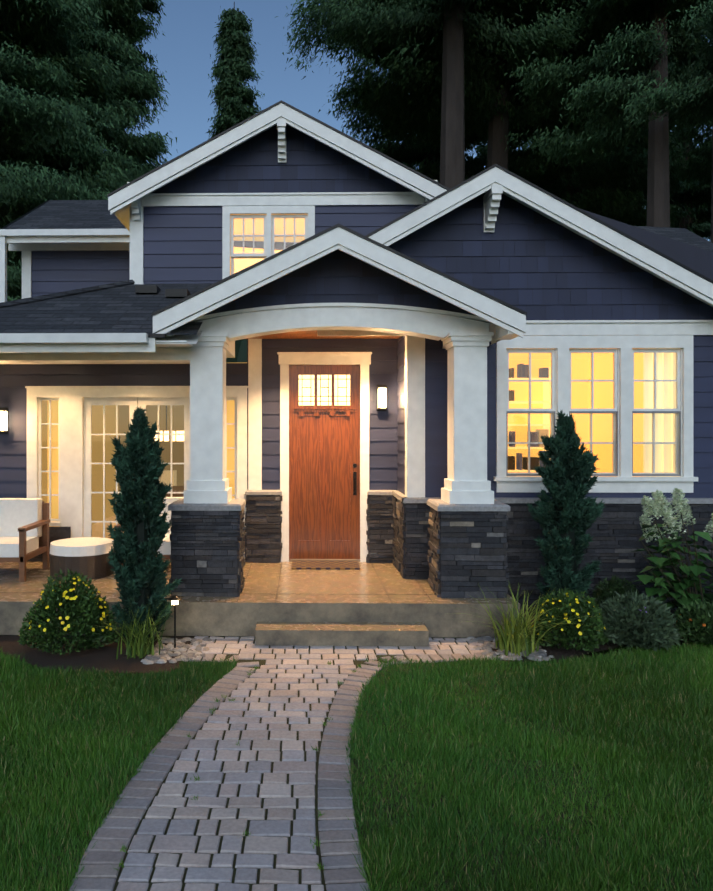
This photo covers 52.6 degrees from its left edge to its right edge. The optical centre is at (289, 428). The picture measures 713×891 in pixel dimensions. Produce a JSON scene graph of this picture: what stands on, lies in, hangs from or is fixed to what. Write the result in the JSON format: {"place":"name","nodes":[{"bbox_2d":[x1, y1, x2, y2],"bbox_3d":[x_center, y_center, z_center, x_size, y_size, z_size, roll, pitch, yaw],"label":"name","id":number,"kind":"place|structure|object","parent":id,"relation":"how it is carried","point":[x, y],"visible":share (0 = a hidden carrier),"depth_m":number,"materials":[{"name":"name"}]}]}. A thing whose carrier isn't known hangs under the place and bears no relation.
{"place":"outdoors","nodes":[
{"label":"outdoors","id":0,"kind":"place"},
{"bbox_2d":[0,632,712,890],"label":"ground","id":1,"kind":"structure","parent":0,"point":[254,637],"depth_m":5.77,"materials":[{"name":"green plant"}]},
{"bbox_2d":[0,0,134,300],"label":"fir tree","id":2,"kind":"object","parent":1,"relation":"on","point":[44,124],"visible":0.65,"depth_m":22.46,"materials":[{"name":"green plant"}]},
{"bbox_2d":[0,0,177,295],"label":"fir tree","id":3,"kind":"object","parent":1,"relation":"on","point":[126,27],"visible":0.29,"depth_m":26.35,"materials":[{"name":"green plant"}]},
{"bbox_2d":[108,126,134,133],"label":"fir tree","id":4,"kind":"object","parent":1,"relation":"on","point":[126,130],"depth_m":48.66,"materials":[{"name":"green plant"}]},
{"bbox_2d":[105,0,169,173],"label":"fir tree","id":5,"kind":"object","parent":1,"relation":"on","point":[151,7],"visible":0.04,"depth_m":40.33,"materials":[{"name":"green plant"}]},
{"bbox_2d":[206,2,264,358],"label":"fir tree","id":6,"kind":"object","parent":1,"relation":"on","point":[233,71],"visible":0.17,"depth_m":43.70,"materials":[{"name":"green plant"}]},
{"bbox_2d":[226,339,246,362],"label":"understory","id":7,"kind":"object","parent":1,"relation":"on","point":[241,350],"depth_m":22.72,"materials":[{"name":"green plant"}]},
{"bbox_2d":[0,559,519,646],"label":"porch floor","id":8,"kind":"structure","parent":1,"relation":"on","point":[366,604],"depth_m":7.03,"materials":[{"name":"concrete"}]},
{"bbox_2d":[0,498,49,581],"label":"chair frame","id":9,"kind":"object","parent":8,"relation":"on","point":[24,530],"visible":1,"depth_m":8.55,"materials":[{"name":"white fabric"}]},
{"bbox_2d":[49,537,113,579],"bbox_3d":[-2.426,1.512,8.397,0.740,0.380,0.740,0,0,1],"label":"ottoman","id":10,"kind":"object","parent":8,"relation":"on","point":[86,556],"visible":0.92,"depth_m":8.11,"materials":[{"name":"wicker"}]},
{"bbox_2d":[115,497,183,564],"bbox_3d":[-1.594,1.272,8.531,0.770,0.860,0.780,0,0,1],"label":"chair frame","id":11,"kind":"object","parent":8,"relation":"on","point":[165,549],"visible":0.02,"depth_m":8.31,"materials":[{"name":"white fabric"}]},
{"bbox_2d":[292,561,359,569],"bbox_3d":[0.449,1.690,8.902,0.830,0.018,0.480,0,0,1],"label":"door mat","id":12,"kind":"object","parent":8,"relation":"on","point":[334,565],"depth_m":8.82,"materials":[{"name":"beige fabric"}]},
{"bbox_2d":[0,103,712,561],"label":"trim","id":13,"kind":"structure","parent":8,"relation":"on","point":[466,339],"depth_m":8.11,"materials":[{"name":"white wood"}]},
{"bbox_2d":[246,330,399,338],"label":"porch ceiling","id":14,"kind":"structure","parent":13,"relation":"on","point":[311,334],"depth_m":8.97,"materials":[{"name":"brown wood"}]},
{"bbox_2d":[289,365,359,558],"bbox_3d":[0.455,0.424,9.239,0.915,2.505,0.105,0,0,1],"label":"front door","id":15,"kind":"structure","parent":13,"relation":"attached to","point":[324,501],"depth_m":9.24,"materials":[{"name":"brown wood"}]},
{"bbox_2d":[299,375,349,404],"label":"door glass panes","id":16,"kind":"structure","parent":15,"relation":"attached to","point":[324,389],"depth_m":9.24,"materials":[{"name":"yellow glass"}]},
{"bbox_2d":[353,463,356,494],"bbox_3d":[0.847,0.646,9.193,0.060,0.410,0.069,0,0,1],"label":"door handle","id":17,"kind":"object","parent":15,"relation":"attached to","point":[354,481],"visible":1,"depth_m":9.22,"materials":[{"name":"black metal"}]},
{"bbox_2d":[0,205,712,497],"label":"lap siding","id":18,"kind":"object","parent":13,"relation":"attached to","point":[182,245],"visible":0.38,"depth_m":9.22,"materials":[{"name":"blue wood"}]},
{"bbox_2d":[0,407,7,433],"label":"wall sconce","id":19,"kind":"object","parent":18,"relation":"on","point":[3,420],"depth_m":9.18,"materials":[{"name":"white glass"}]},
{"bbox_2d":[377,385,386,410],"bbox_3d":[1.183,-0.399,9.138,0.120,0.340,0.117,0,0,1],"label":"wall sconce","id":20,"kind":"object","parent":18,"relation":"attached to","point":[381,397],"depth_m":9.09,"materials":[{"name":"white glass"}]},
{"bbox_2d":[0,100,712,343],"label":"roofs","id":21,"kind":"structure","parent":13,"relation":"on","point":[128,306],"depth_m":8.16,"materials":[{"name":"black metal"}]},
{"bbox_2d":[38,214,680,540],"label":"window sashes","id":22,"kind":"object","parent":13,"relation":"attached to","point":[133,403],"depth_m":9.25,"materials":[{"name":"white wood"}]},
{"bbox_2d":[41,218,678,537],"bbox_3d":[0.638,-0.573,8.881,7.747,4.310,0.632,0,0,11],"label":"window glass","id":23,"kind":"object","parent":22,"relation":"in","point":[598,424],"visible":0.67,"depth_m":8.22,"materials":[{"name":"yellow glass"}]},
{"bbox_2d":[152,124,712,322],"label":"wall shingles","id":24,"kind":"object","parent":13,"relation":"attached to","point":[533,264],"depth_m":8.17,"materials":[{"name":"blue wood"}]},
{"bbox_2d":[42,214,679,539],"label":"interiors","id":25,"kind":"object","parent":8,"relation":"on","point":[668,367],"depth_m":11.20,"materials":[{"name":"beige"}]},
{"bbox_2d":[0,610,709,672],"bbox_3d":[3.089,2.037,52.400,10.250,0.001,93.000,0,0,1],"label":"mulch beds","id":26,"kind":"object","parent":1,"relation":"on","point":[103,657],"visible":0.3,"depth_m":6.47,"materials":[{"name":"brown soil"}]},
{"bbox_2d":[17,568,118,654],"bbox_3d":[-2.033,1.642,6.617,0.756,0.717,0.736,0,0,36],"label":"flowering bush","id":27,"kind":"object","parent":26,"relation":"on","point":[69,601],"visible":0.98,"depth_m":6.46,"materials":[{"name":"green plant"}]},
{"bbox_2d":[73,599,181,658],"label":"grass","id":28,"kind":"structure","parent":26,"relation":"on","point":[140,645],"depth_m":6.43,"materials":[{"name":"green plant"}]},
{"bbox_2d":[105,406,181,642],"bbox_3d":[-1.416,0.905,6.783,0.694,2.254,0.753,0,0,-26],"label":"conifer shrub","id":29,"kind":"object","parent":26,"relation":"on","point":[137,503],"visible":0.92,"depth_m":6.64,"materials":[{"name":"green plant"}]},
{"bbox_2d":[140,636,553,664],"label":"river rocks","id":30,"kind":"object","parent":26,"relation":"on","point":[166,653],"visible":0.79,"depth_m":6.49,"materials":[{"name":"grey stone"}]},
{"bbox_2d":[168,595,181,647],"bbox_3d":[-1.050,1.782,6.590,0.140,0.500,0.140,0,0,1],"label":"path light","id":31,"kind":"object","parent":30,"relation":"on","point":[174,598],"visible":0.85,"depth_m":6.58,"materials":[{"name":"black metal"}]},
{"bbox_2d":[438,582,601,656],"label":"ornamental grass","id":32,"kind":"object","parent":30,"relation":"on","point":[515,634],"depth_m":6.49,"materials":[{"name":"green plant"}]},
{"bbox_2d":[27,494,712,609],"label":"stone veneer","id":33,"kind":"object","parent":26,"relation":"on","point":[455,554],"visible":0.77,"depth_m":8.05,"materials":[{"name":"grey stone"}]},
{"bbox_2d":[168,490,712,510],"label":"cap stones","id":34,"kind":"object","parent":33,"relation":"on","point":[439,504],"visible":0.67,"depth_m":7.63,"materials":[{"name":"grey stone"}]},
{"bbox_2d":[528,409,605,603],"bbox_3d":[2.894,0.916,7.415,0.781,2.255,0.784,0,0,1],"label":"conifer shrub","id":35,"kind":"object","parent":26,"relation":"on","point":[566,471],"visible":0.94,"depth_m":7.33,"materials":[{"name":"green plant"}]},
{"bbox_2d":[531,586,608,651],"bbox_3d":[2.609,1.747,6.704,0.686,0.529,0.658,0,0,36],"label":"flowering bush","id":36,"kind":"object","parent":26,"relation":"on","point":[572,605],"visible":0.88,"depth_m":6.55,"materials":[{"name":"green plant"}]},
{"bbox_2d":[592,575,639,609],"bbox_3d":[3.509,1.784,7.683,0.538,0.453,0.538,0,0,40],"label":"shrub","id":37,"kind":"object","parent":26,"relation":"on","point":[602,591],"visible":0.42,"depth_m":7.65,"materials":[{"name":"green plant"}]},
{"bbox_2d":[598,588,680,651],"bbox_3d":[3.276,1.776,6.791,0.783,0.543,0.710,0,0,28],"label":"round shrub","id":38,"kind":"object","parent":26,"relation":"on","point":[631,619],"visible":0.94,"depth_m":6.61,"materials":[{"name":"green plant"}]},
{"bbox_2d":[631,488,712,609],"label":"hydrangea","id":39,"kind":"object","parent":26,"relation":"on","point":[681,589],"visible":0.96,"depth_m":7.18,"materials":[{"name":"green plant"}]},
{"bbox_2d":[674,599,712,644],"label":"shrub","id":40,"kind":"object","parent":26,"relation":"on","point":[696,617],"visible":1,"depth_m":6.73,"materials":[{"name":"green plant"}]},
{"bbox_2d":[30,636,711,890],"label":"walkway","id":41,"kind":"structure","parent":1,"relation":"on","point":[273,781],"depth_m":4.04,"materials":[{"name":"grey stone"}]},
{"bbox_2d":[353,70,487,182],"bbox_3d":[7.555,-20.966,39.497,8.834,46.006,8.745,0,0,1],"label":"fir tree","id":42,"kind":"object","parent":1,"relation":"on","point":[425,164],"visible":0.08,"depth_m":38.58,"materials":[{"name":"green plant"}]},
{"bbox_2d":[276,0,588,188],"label":"fir tree","id":43,"kind":"object","parent":1,"relation":"on","point":[463,73],"visible":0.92,"depth_m":26.42,"materials":[{"name":"green plant"}]},
{"bbox_2d":[318,0,689,169],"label":"fir tree","id":44,"kind":"object","parent":1,"relation":"on","point":[394,93],"visible":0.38,"depth_m":29.41,"materials":[{"name":"green plant"}]},
{"bbox_2d":[471,112,585,201],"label":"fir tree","id":45,"kind":"object","parent":1,"relation":"on","point":[484,148],"depth_m":54.91,"materials":[{"name":"green plant"}]},
{"bbox_2d":[474,0,712,225],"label":"fir tree","id":46,"kind":"object","parent":1,"relation":"on","point":[621,196],"visible":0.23,"depth_m":32.90,"materials":[{"name":"green plant"}]},
{"bbox_2d":[500,0,712,227],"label":"fir tree","id":47,"kind":"object","parent":1,"relation":"on","point":[618,71],"visible":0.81,"depth_m":24.98,"materials":[{"name":"green plant"}]},
{"bbox_2d":[560,0,712,242],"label":"fir tree","id":48,"kind":"object","parent":1,"relation":"on","point":[691,94],"visible":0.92,"depth_m":23.16,"materials":[{"name":"green plant"}]},
{"bbox_2d":[605,3,712,240],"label":"fir tree","id":49,"kind":"object","parent":1,"relation":"on","point":[700,226],"visible":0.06,"depth_m":48.81,"materials":[{"name":"green plant"}]},
{"bbox_2d":[669,64,712,190],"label":"fir tree","id":50,"kind":"object","parent":1,"relation":"on","point":[705,171],"visible":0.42,"depth_m":31.46,"materials":[{"name":"green plant"}]},
{"bbox_2d":[125,0,711,240],"label":"sky","id":51,"kind":"structure","parent":0,"point":[184,59],"materials":[{"name":"blue"}]}
]}

